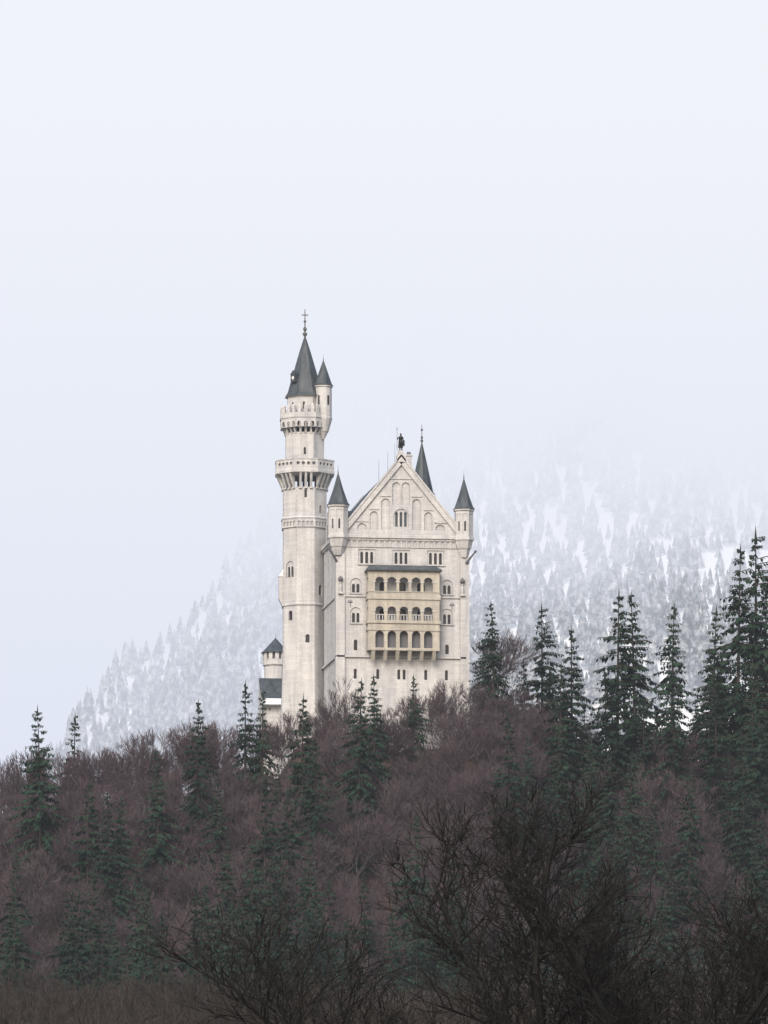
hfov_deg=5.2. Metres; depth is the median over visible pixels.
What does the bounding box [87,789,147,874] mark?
bare tree
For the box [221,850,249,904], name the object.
bare tree
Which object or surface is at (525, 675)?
spruce
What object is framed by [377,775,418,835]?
bare tree
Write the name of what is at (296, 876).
bare tree
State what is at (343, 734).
bare tree
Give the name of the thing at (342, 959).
bare tree
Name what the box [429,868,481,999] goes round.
spruce
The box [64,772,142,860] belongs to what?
bare tree
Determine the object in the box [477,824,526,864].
bare tree
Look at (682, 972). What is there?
spruce
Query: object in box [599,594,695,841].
spruce
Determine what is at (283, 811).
bare tree
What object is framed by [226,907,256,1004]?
spruce
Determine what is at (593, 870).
spruce
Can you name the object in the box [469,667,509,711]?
bare tree
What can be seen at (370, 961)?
bare tree
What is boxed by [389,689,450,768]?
bare tree
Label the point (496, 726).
bare tree
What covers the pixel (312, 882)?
spruce
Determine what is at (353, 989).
bare tree
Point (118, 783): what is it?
bare tree
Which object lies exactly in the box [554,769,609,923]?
spruce
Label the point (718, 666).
spruce
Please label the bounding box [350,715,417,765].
bare tree
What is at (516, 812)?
bare tree
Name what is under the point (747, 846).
spruce
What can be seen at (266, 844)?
spruce
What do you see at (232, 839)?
bare tree
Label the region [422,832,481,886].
bare tree
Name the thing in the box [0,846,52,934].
bare tree
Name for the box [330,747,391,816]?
bare tree
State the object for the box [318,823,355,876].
bare tree
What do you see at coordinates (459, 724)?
bare tree
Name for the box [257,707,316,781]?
bare tree
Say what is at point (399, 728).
bare tree
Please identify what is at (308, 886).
bare tree
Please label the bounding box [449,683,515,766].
bare tree
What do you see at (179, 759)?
bare tree
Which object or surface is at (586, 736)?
bare tree
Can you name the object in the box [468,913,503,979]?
bare tree
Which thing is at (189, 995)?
bare tree
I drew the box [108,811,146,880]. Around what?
bare tree
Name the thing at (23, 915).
spruce
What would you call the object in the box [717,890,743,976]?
spruce
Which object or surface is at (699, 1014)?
bare tree
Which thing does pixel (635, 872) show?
bare tree
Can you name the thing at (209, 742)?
bare tree
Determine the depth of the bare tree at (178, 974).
1331.50 m
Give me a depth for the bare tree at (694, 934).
1346.88 m
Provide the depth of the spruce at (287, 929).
1282.35 m
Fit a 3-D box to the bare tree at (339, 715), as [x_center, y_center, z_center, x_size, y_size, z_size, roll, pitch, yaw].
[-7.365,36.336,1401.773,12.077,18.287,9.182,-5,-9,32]
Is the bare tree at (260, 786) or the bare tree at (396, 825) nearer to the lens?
the bare tree at (396, 825)
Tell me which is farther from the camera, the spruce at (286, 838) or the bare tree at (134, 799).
the bare tree at (134, 799)
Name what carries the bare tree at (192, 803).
on the ground
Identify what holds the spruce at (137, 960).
on the ground
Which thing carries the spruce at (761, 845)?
on the ground
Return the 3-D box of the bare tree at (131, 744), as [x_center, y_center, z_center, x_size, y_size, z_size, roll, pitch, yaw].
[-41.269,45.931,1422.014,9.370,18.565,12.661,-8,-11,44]
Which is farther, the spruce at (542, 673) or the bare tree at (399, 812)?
the spruce at (542, 673)
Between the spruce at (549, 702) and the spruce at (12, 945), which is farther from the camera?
the spruce at (549, 702)
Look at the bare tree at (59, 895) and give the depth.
1375.16 m
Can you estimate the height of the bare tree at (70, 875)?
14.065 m
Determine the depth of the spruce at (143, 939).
1280.40 m
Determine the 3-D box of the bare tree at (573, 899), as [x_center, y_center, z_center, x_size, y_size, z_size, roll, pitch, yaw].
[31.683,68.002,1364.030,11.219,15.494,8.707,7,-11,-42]
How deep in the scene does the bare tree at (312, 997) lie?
779.91 m
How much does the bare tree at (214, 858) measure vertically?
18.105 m
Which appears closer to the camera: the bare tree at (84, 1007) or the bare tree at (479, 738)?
the bare tree at (84, 1007)
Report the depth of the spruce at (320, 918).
1286.95 m
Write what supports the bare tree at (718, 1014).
on the ground
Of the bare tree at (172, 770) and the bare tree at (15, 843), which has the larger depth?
the bare tree at (172, 770)
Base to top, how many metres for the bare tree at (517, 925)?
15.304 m
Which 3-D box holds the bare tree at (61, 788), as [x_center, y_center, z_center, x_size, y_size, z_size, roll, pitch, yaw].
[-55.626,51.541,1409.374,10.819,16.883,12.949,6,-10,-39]
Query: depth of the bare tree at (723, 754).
1411.46 m
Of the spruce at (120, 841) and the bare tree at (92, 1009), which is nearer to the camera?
the bare tree at (92, 1009)
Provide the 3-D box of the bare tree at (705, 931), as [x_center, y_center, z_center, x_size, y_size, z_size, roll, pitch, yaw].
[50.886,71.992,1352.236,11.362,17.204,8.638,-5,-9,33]
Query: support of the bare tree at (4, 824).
on the ground
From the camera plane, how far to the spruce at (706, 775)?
1399.01 m
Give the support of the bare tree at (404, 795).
on the ground
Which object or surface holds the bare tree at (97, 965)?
on the ground
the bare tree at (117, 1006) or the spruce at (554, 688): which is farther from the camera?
the spruce at (554, 688)
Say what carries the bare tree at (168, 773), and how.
on the ground
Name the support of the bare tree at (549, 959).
on the ground
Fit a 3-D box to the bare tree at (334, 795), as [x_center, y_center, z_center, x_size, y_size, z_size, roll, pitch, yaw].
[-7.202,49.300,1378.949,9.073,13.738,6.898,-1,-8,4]
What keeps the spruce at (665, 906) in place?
on the ground
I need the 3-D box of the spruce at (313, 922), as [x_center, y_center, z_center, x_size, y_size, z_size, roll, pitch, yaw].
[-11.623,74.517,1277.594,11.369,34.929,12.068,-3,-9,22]
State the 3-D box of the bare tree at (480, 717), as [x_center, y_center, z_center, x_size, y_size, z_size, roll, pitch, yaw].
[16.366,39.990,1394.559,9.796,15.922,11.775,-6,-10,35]
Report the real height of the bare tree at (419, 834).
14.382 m
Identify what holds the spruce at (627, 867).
on the ground
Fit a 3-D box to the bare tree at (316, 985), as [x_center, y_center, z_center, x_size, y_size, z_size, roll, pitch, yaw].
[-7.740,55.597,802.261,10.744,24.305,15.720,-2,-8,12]
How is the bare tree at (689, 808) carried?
on the ground
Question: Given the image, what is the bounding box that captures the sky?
[0,0,767,812]
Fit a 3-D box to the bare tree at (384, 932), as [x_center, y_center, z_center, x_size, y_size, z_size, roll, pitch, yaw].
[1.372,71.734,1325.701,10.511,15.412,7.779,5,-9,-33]
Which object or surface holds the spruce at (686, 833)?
on the ground
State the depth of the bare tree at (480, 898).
1337.52 m
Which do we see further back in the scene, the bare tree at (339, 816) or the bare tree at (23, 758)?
the bare tree at (23, 758)
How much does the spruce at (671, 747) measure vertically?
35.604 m
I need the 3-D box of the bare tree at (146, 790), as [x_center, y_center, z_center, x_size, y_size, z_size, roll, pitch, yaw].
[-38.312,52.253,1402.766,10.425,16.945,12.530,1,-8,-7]
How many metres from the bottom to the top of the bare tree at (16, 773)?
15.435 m
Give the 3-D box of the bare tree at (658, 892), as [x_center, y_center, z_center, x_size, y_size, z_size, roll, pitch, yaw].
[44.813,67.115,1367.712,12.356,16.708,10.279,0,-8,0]
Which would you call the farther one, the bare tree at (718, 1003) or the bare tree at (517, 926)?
the bare tree at (517, 926)
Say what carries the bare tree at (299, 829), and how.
on the ground
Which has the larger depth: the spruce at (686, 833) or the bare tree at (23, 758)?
the bare tree at (23, 758)
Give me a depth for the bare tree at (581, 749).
1413.20 m
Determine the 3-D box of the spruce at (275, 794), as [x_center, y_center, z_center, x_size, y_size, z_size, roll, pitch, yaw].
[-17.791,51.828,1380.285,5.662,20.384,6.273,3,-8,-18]
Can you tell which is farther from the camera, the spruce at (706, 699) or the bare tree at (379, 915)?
the spruce at (706, 699)
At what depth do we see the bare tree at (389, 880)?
1340.62 m
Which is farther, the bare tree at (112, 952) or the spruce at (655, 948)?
the bare tree at (112, 952)
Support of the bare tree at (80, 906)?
on the ground
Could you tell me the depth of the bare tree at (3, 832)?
1407.39 m
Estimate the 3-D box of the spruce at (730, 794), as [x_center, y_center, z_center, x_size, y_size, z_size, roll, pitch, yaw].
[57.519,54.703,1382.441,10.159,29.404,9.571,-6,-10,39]
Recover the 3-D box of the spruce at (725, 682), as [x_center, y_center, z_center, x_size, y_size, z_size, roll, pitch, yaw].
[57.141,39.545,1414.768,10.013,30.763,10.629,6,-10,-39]
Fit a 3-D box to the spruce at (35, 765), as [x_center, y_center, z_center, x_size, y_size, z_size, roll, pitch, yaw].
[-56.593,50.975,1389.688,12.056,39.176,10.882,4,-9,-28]
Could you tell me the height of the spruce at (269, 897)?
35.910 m
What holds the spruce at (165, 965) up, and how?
on the ground
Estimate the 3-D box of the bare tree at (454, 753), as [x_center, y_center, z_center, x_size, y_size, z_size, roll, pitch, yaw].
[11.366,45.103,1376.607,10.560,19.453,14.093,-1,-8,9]
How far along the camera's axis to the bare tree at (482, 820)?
1363.09 m
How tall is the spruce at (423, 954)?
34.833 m
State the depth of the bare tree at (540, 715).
1423.34 m
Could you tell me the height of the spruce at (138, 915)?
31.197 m
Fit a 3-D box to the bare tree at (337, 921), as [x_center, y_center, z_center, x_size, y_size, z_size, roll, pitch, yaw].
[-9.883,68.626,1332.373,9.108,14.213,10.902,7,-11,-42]
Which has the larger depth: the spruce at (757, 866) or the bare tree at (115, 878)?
the bare tree at (115, 878)
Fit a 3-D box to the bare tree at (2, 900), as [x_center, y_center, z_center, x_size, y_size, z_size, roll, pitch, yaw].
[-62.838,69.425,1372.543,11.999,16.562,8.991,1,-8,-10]
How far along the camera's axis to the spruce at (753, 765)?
1390.65 m
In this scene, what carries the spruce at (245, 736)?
on the ground
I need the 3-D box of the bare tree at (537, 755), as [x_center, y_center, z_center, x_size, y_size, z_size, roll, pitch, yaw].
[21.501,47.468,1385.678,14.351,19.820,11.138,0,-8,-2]
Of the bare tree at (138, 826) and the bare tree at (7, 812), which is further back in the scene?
the bare tree at (7, 812)
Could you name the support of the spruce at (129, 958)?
on the ground
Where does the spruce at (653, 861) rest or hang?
on the ground
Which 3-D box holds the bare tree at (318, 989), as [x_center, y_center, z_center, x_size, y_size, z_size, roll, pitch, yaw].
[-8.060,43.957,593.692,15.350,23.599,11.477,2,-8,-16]
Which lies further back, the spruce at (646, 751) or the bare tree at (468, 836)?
the spruce at (646, 751)
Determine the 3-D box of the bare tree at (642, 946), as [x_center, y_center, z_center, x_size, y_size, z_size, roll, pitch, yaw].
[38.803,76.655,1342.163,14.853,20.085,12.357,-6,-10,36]
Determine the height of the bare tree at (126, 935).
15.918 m
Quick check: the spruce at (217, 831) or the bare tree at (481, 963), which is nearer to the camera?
the bare tree at (481, 963)
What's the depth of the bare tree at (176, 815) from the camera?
1389.24 m
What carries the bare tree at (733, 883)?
on the ground
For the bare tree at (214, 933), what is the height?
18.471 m
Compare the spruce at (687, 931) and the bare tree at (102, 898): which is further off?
the bare tree at (102, 898)
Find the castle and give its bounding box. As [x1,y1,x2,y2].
[258,314,476,782]
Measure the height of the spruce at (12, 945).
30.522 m
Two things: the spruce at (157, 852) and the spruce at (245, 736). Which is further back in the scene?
the spruce at (245, 736)
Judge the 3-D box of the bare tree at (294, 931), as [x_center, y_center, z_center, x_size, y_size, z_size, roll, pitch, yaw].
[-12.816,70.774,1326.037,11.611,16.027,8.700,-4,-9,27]
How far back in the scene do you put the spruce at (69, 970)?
1276.66 m
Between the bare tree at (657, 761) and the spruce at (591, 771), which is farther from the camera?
the bare tree at (657, 761)
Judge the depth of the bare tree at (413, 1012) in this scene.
402.02 m
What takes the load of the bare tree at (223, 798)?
on the ground
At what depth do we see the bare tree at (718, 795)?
1401.27 m
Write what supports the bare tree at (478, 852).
on the ground
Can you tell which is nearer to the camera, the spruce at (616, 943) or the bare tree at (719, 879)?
the spruce at (616, 943)
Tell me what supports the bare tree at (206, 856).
on the ground
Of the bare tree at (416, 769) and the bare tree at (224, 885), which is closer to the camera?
the bare tree at (224, 885)
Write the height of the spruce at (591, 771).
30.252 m
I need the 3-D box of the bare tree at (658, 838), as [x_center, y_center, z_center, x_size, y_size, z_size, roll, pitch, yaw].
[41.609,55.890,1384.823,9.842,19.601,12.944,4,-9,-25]
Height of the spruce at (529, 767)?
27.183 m
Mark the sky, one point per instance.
(183, 182)
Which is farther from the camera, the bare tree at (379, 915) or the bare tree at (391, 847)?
the bare tree at (391, 847)
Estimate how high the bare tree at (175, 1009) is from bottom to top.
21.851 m
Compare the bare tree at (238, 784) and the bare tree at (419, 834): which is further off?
the bare tree at (238, 784)
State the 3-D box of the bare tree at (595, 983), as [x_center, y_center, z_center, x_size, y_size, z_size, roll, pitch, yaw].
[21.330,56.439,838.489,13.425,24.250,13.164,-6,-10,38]
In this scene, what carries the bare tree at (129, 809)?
on the ground
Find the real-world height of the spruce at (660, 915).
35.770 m
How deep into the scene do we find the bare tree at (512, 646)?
1426.37 m
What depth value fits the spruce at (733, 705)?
1413.38 m
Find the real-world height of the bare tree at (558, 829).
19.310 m
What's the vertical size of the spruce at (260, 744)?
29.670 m
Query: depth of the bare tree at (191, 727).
1421.79 m
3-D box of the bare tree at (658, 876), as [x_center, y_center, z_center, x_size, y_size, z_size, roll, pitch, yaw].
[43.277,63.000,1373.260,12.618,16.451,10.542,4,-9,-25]
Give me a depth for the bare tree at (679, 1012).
608.64 m
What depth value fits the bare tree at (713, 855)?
1376.24 m
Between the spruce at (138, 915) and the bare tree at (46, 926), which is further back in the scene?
the bare tree at (46, 926)
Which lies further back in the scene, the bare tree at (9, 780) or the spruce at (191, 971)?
the bare tree at (9, 780)
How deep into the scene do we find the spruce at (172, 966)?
1255.66 m
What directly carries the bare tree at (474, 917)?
on the ground
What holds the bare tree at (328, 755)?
on the ground
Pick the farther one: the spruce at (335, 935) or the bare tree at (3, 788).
the bare tree at (3, 788)
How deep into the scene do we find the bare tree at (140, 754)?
1416.66 m
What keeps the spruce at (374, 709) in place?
on the ground
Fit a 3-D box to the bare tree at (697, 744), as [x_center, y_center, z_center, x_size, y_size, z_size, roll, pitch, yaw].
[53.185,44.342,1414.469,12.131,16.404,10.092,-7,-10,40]
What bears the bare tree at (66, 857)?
on the ground
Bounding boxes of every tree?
[0,759,34,828]
[0,763,57,842]
[0,765,30,838]
[0,775,27,855]
[0,784,52,828]
[0,796,23,838]
[0,798,53,912]
[0,812,17,842]
[0,815,20,857]
[0,826,49,879]
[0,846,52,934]
[0,871,29,896]
[0,878,19,902]
[0,889,30,923]
[0,893,47,945]
[0,900,40,933]
[0,922,45,957]
[1,852,63,912]
[1,926,35,962]
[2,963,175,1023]
[3,742,58,796]
[14,979,160,1023]
[15,960,49,995]
[16,806,85,906]
[19,888,79,948]
[19,936,48,972]
[20,770,87,818]
[20,942,61,991]
[20,959,80,1000]
[24,831,77,930]
[28,867,90,946]
[28,979,170,1023]
[29,928,72,972]
[33,878,79,938]
[35,786,75,834]
[38,980,113,1016]
[43,805,81,837]
[44,821,131,875]
[45,821,85,908]
[46,746,117,849]
[46,983,157,1023]
[47,752,91,807]
[53,981,153,1015]
[56,777,113,880]
[62,746,139,805]
[63,801,114,870]
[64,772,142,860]
[65,782,139,881]
[65,881,107,928]
[66,870,112,912]
[67,913,106,962]
[72,997,151,1023]
[74,747,141,790]
[75,875,145,943]
[77,956,131,994]
[78,754,111,822]
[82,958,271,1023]
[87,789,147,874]
[87,939,134,980]
[89,860,147,897]
[93,916,136,960]
[94,955,133,986]
[95,881,132,913]
[98,759,155,855]
[101,793,142,868]
[104,782,152,816]
[107,918,147,972]
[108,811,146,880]
[110,800,189,907]
[115,730,174,806]
[116,891,171,929]
[117,727,189,824]
[119,760,166,807]
[121,897,168,956]
[123,913,153,951]
[124,766,767,1023]
[125,775,183,817]
[125,858,180,908]
[128,866,184,937]
[129,889,180,932]
[132,947,179,974]
[132,993,254,1023]
[134,798,181,843]
[134,800,194,900]
[142,819,207,908]
[144,765,210,803]
[150,900,213,941]
[151,752,191,790]
[151,755,184,796]
[152,858,213,915]
[152,979,215,1022]
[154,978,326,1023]
[157,934,203,979]
[162,793,211,851]
[163,721,243,788]
[164,789,201,864]
[165,737,217,778]
[165,918,203,960]
[166,731,220,796]
[166,985,303,1023]
[167,718,239,783]
[169,994,239,1023]
[170,907,215,946]
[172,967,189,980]
[174,736,243,790]
[174,788,224,866]
[175,818,220,872]
[175,850,231,913]
[175,916,242,945]
[175,965,261,1005]
[176,985,313,1022]
[178,823,245,867]
[181,862,253,923]
[183,763,256,859]
[188,846,255,904]
[189,893,248,935]
[192,719,248,796]
[193,894,239,924]
[196,752,248,840]
[196,985,278,1020]
[198,826,260,875]
[199,780,262,836]
[207,741,254,792]
[211,858,266,898]
[214,869,276,919]
[215,979,362,1023]
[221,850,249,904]
[222,787,285,893]
[231,722,301,775]
[231,840,283,913]
[231,969,308,1023]
[234,809,272,856]
[236,773,277,858]
[242,793,314,896]
[248,997,387,1023]
[250,873,319,927]
[252,988,381,1023]
[255,983,349,1014]
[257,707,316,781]
[259,762,321,844]
[261,781,299,831]
[263,849,327,896]
[274,809,338,851]
[276,767,333,827]
[278,804,345,840]
[280,832,335,876]
[280,868,328,916]
[281,972,358,1012]
[282,857,338,919]
[284,917,339,952]
[285,832,351,920]
[291,720,365,799]
[292,926,355,960]
[294,901,356,930]
[296,945,370,980]
[298,677,365,774]
[300,735,348,794]
[302,993,421,1023]
[303,697,341,745]
[303,985,385,1023]
[303,1002,460,1023]
[305,982,377,1009]
[306,1000,409,1023]
[309,974,385,1006]
[312,790,382,890]
[312,856,365,949]
[314,713,371,768]
[315,772,363,820]
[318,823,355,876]
[318,883,375,931]
[324,719,393,821]
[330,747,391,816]
[331,769,396,860]
[332,989,392,1014]
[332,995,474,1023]
[336,810,414,912]
[342,878,392,918]
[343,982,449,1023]
[349,910,387,952]
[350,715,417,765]
[350,925,401,985]
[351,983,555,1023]
[354,953,391,998]
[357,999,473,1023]
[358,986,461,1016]
[359,814,411,871]
[362,897,400,959]
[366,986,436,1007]
[367,775,421,877]
[369,705,434,778]
[369,827,437,906]
[370,853,422,909]
[371,921,410,958]
[371,931,426,985]
[372,723,426,804]
[372,794,442,841]
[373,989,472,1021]
[374,940,427,986]
[376,718,426,762]
[376,903,431,940]
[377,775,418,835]
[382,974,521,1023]
[384,821,440,878]
[386,756,435,821]
[387,826,452,875]
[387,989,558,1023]
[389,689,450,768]
[389,747,456,822]
[392,841,442,902]
[394,891,452,985]
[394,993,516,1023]
[398,774,448,824]
[399,876,474,920]
[411,824,465,883]
[412,760,504,827]
[414,676,481,736]
[418,710,483,766]
[419,875,480,942]
[420,730,484,835]
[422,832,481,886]
[428,814,499,919]
[429,781,488,829]
[430,690,478,749]
[433,891,501,946]
[436,711,484,771]
[437,718,505,769]
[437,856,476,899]
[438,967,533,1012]
[439,810,484,875]
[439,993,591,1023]
[441,905,480,928]
[444,765,502,843]
[448,765,521,822]
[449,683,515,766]
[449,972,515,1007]
[450,705,515,777]
[451,950,493,989]
[457,804,515,852]
[459,866,535,970]
[460,831,503,932]
[461,868,500,956]
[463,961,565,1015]
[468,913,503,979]
[469,628,549,686]
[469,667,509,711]
[471,890,545,961]
[473,901,532,964]
[475,683,515,728]
[475,750,519,831]
[476,710,529,795]
[476,793,550,845]
[476,916,536,956]
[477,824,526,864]
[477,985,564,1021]
[478,845,551,910]
[480,673,533,753]
[482,741,556,804]
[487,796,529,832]
[496,861,562,911]
[498,713,536,771]
[499,916,533,951]
[500,741,551,809]
[503,691,551,771]
[506,741,568,804]
[506,755,545,804]
[512,697,578,759]
[515,693,566,748]
[524,839,573,893]
[530,721,575,779]
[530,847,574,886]
[532,927,564,979]
[539,802,582,870]
[543,965,673,1003]
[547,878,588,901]
[549,901,595,941]
[550,721,603,759]
[553,887,601,943]
[555,780,601,831]
[562,825,597,865]
[565,832,613,881]
[566,768,608,812]
[568,747,587,783]
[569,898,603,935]
[574,742,633,813]
[602,781,641,823]
[605,809,640,847]
[608,796,677,864]
[611,823,678,908]
[612,859,662,907]
[617,930,665,972]
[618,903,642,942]
[621,745,691,782]
[621,853,677,900]
[628,770,708,836]
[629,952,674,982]
[630,746,685,820]
[630,875,696,929]
[633,995,723,1023]
[639,726,705,829]
[640,834,720,888]
[640,894,692,935]
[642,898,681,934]
[647,787,719,878]
[656,953,753,1008]
[660,794,715,835]
[661,816,738,886]
[663,1002,738,1023]
[668,994,766,1023]
[671,918,713,955]
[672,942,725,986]
[674,775,761,867]
[674,975,767,1023]
[675,750,745,831]
[675,801,726,900]
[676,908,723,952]
[678,759,708,797]
[679,977,767,1022]
[682,893,721,935]
[683,838,732,916]
[686,729,726,771]
[688,851,747,946]
[692,780,740,817]
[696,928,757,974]
[711,811,751,849]
[719,874,767,908]
[720,740,749,773]
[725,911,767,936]
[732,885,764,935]
[733,810,767,870]
[749,837,767,872]
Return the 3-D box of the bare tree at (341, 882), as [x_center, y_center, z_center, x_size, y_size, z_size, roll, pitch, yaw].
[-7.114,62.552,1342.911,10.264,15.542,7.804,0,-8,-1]
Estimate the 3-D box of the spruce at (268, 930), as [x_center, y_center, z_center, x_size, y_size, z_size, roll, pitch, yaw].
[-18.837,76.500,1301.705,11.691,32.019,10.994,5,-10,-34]
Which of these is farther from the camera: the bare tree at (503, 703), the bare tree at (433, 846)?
the bare tree at (503, 703)
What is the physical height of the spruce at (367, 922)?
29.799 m
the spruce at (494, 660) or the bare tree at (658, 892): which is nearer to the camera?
the bare tree at (658, 892)
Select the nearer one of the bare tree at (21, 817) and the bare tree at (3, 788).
the bare tree at (21, 817)
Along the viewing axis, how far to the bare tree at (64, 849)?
1387.59 m
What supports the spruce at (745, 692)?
on the ground
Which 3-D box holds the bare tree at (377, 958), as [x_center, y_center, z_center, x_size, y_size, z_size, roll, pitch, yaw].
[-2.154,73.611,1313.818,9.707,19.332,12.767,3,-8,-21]
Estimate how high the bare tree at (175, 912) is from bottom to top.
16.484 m
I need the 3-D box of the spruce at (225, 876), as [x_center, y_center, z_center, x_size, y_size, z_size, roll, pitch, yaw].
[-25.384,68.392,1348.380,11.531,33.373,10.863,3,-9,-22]
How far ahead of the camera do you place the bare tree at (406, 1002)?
618.70 m
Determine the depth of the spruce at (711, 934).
1316.84 m
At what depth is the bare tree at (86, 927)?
1361.84 m
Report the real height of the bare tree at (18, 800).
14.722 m
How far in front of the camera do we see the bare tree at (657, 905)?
1358.56 m
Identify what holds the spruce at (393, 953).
on the ground
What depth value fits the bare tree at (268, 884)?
1343.83 m
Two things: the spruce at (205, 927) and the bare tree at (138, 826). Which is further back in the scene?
the bare tree at (138, 826)
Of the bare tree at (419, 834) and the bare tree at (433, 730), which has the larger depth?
the bare tree at (433, 730)
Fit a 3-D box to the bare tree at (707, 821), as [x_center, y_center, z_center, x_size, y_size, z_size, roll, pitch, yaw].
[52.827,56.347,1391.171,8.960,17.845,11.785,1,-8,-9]
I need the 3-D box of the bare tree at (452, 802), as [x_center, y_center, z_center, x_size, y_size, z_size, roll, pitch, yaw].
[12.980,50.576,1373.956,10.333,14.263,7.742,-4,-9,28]
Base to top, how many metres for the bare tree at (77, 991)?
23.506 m
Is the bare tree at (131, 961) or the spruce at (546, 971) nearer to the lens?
the spruce at (546, 971)
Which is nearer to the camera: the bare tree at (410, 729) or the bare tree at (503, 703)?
the bare tree at (410, 729)
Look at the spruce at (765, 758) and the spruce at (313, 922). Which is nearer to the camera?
the spruce at (313, 922)
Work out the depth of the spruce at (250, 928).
1290.61 m
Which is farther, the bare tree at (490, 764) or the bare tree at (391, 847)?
the bare tree at (490, 764)
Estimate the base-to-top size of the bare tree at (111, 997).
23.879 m
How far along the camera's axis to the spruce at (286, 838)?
1341.63 m
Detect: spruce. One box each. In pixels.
[0,852,39,998]
[0,894,32,991]
[0,896,43,1003]
[0,924,25,993]
[0,940,23,1010]
[1,704,72,930]
[38,891,85,998]
[54,890,94,985]
[55,891,98,1000]
[59,715,93,838]
[61,779,115,943]
[66,868,115,996]
[73,905,117,998]
[85,792,140,941]
[94,912,126,988]
[100,922,125,993]
[103,793,150,950]
[113,946,126,992]
[115,936,142,1000]
[119,886,159,996]
[124,909,157,995]
[125,880,172,983]
[131,751,193,933]
[140,911,190,1004]
[147,922,180,996]
[168,699,233,897]
[174,882,224,1001]
[177,909,216,1006]
[184,896,226,994]
[187,882,220,962]
[189,778,234,907]
[198,953,213,1004]
[203,898,252,1005]
[209,838,246,963]
[209,891,237,993]
[221,679,271,853]
[225,904,257,987]
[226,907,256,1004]
[234,842,272,948]
[241,777,293,926]
[243,691,287,855]
[243,917,261,984]
[248,883,291,994]
[253,906,279,982]
[259,769,285,858]
[259,783,314,939]
[260,893,291,975]
[266,887,301,987]
[274,901,290,948]
[275,693,342,870]
[277,737,340,911]
[283,949,297,988]
[286,842,325,977]
[286,882,330,980]
[290,889,330,997]
[292,925,325,995]
[305,906,337,993]
[315,677,385,879]
[319,878,355,989]
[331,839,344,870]
[332,916,366,1008]
[334,933,363,998]
[335,944,360,998]
[344,878,385,997]
[346,675,400,843]
[375,906,416,1005]
[382,809,445,979]
[387,673,439,803]
[395,928,429,996]
[400,888,438,995]
[403,699,424,787]
[404,874,452,993]
[426,861,480,993]
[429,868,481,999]
[437,883,477,1002]
[466,603,514,751]
[474,714,551,911]
[494,897,528,999]
[512,662,539,743]
[512,737,551,883]
[518,603,566,794]
[532,772,572,918]
[535,671,559,792]
[535,723,585,894]
[537,665,586,856]
[539,671,559,787]
[540,943,556,992]
[544,627,613,847]
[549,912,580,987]
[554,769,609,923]
[569,739,616,897]
[577,672,626,843]
[577,834,611,967]
[578,701,589,760]
[582,592,655,822]
[591,846,638,964]
[593,756,628,875]
[595,672,633,836]
[596,818,651,973]
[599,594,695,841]
[605,916,620,965]
[608,750,659,920]
[622,701,671,855]
[625,910,656,996]
[626,604,697,829]
[631,799,672,951]
[638,673,697,868]
[641,896,683,992]
[646,770,715,924]
[647,920,674,993]
[648,869,683,984]
[658,856,699,961]
[672,840,710,953]
[672,953,690,1001]
[674,688,735,867]
[677,924,698,979]
[679,894,727,1010]
[684,604,744,809]
[684,670,732,835]
[685,543,767,810]
[688,692,705,775]
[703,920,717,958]
[704,673,734,787]
[708,759,748,918]
[714,730,767,919]
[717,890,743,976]
[722,587,767,799]
[723,792,767,928]
[724,526,767,844]
[728,658,767,869]
[728,704,767,886]
[731,642,763,813]
[733,660,751,714]
[734,716,767,873]
[735,836,767,973]
[736,816,767,963]
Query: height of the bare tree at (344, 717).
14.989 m
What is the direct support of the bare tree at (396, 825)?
on the ground
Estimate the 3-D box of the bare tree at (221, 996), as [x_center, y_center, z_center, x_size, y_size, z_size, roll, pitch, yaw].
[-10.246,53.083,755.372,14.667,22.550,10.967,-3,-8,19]
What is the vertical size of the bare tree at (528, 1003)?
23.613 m
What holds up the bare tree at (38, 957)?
on the ground
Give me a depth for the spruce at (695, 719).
1429.66 m
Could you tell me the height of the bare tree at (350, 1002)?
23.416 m
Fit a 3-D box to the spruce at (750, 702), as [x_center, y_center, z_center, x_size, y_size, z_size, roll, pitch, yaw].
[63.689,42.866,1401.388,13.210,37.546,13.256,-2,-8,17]
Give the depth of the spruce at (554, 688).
1440.80 m
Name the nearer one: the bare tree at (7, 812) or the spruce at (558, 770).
the spruce at (558, 770)

